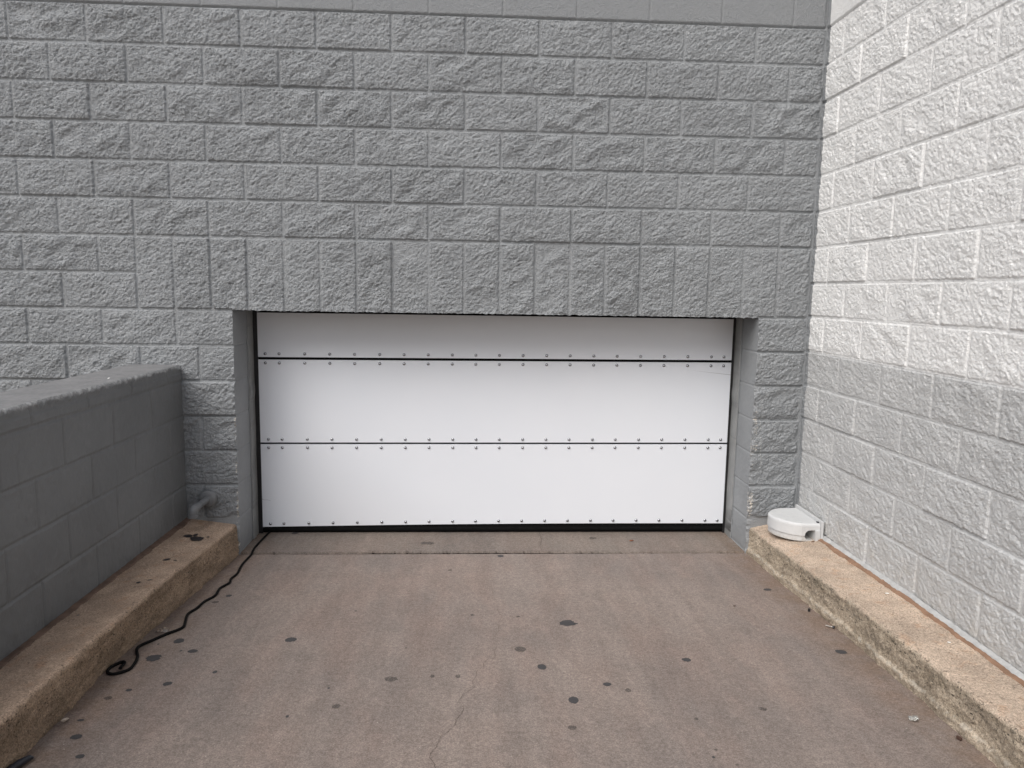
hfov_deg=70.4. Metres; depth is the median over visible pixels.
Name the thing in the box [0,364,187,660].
block wall
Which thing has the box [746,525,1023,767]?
concrete kerb
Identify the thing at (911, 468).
block wall
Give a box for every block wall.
[0,0,828,554]
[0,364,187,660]
[796,0,1023,673]
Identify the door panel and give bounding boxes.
[257,312,733,359]
[258,359,730,442]
[261,444,726,526]
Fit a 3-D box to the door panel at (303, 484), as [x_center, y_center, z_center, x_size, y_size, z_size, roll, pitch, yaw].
[-0.097,0.654,4.700,3.005,0.554,0.029,1,7,-3]
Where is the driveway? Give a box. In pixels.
[20,553,996,767]
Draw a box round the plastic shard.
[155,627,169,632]
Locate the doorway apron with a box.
[241,531,744,554]
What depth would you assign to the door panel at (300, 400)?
4.62 m
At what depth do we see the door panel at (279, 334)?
4.57 m
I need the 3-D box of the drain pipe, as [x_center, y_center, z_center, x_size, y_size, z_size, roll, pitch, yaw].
[-1.761,0.680,4.124,0.106,0.106,0.251,1,7,-3]
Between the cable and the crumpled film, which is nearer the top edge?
the cable
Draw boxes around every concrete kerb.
[0,518,238,767]
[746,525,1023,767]
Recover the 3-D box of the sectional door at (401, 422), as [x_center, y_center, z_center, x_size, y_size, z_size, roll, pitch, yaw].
[-0.095,0.264,4.610,3.041,1.432,0.169,1,7,-3]
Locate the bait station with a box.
[767,504,823,540]
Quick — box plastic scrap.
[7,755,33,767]
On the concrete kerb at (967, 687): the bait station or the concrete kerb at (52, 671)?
the bait station
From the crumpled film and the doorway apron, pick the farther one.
the doorway apron
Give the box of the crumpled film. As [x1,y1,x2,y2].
[908,715,918,720]
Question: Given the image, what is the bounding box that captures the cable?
[106,531,270,675]
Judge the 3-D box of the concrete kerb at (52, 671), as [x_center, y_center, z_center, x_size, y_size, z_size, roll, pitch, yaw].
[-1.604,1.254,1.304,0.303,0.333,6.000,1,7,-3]
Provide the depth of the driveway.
2.84 m
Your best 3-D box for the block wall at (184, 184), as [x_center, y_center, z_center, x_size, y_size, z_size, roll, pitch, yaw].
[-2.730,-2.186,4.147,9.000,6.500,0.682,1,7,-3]
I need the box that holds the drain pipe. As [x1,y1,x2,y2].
[187,489,217,518]
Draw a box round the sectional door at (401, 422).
[246,310,742,538]

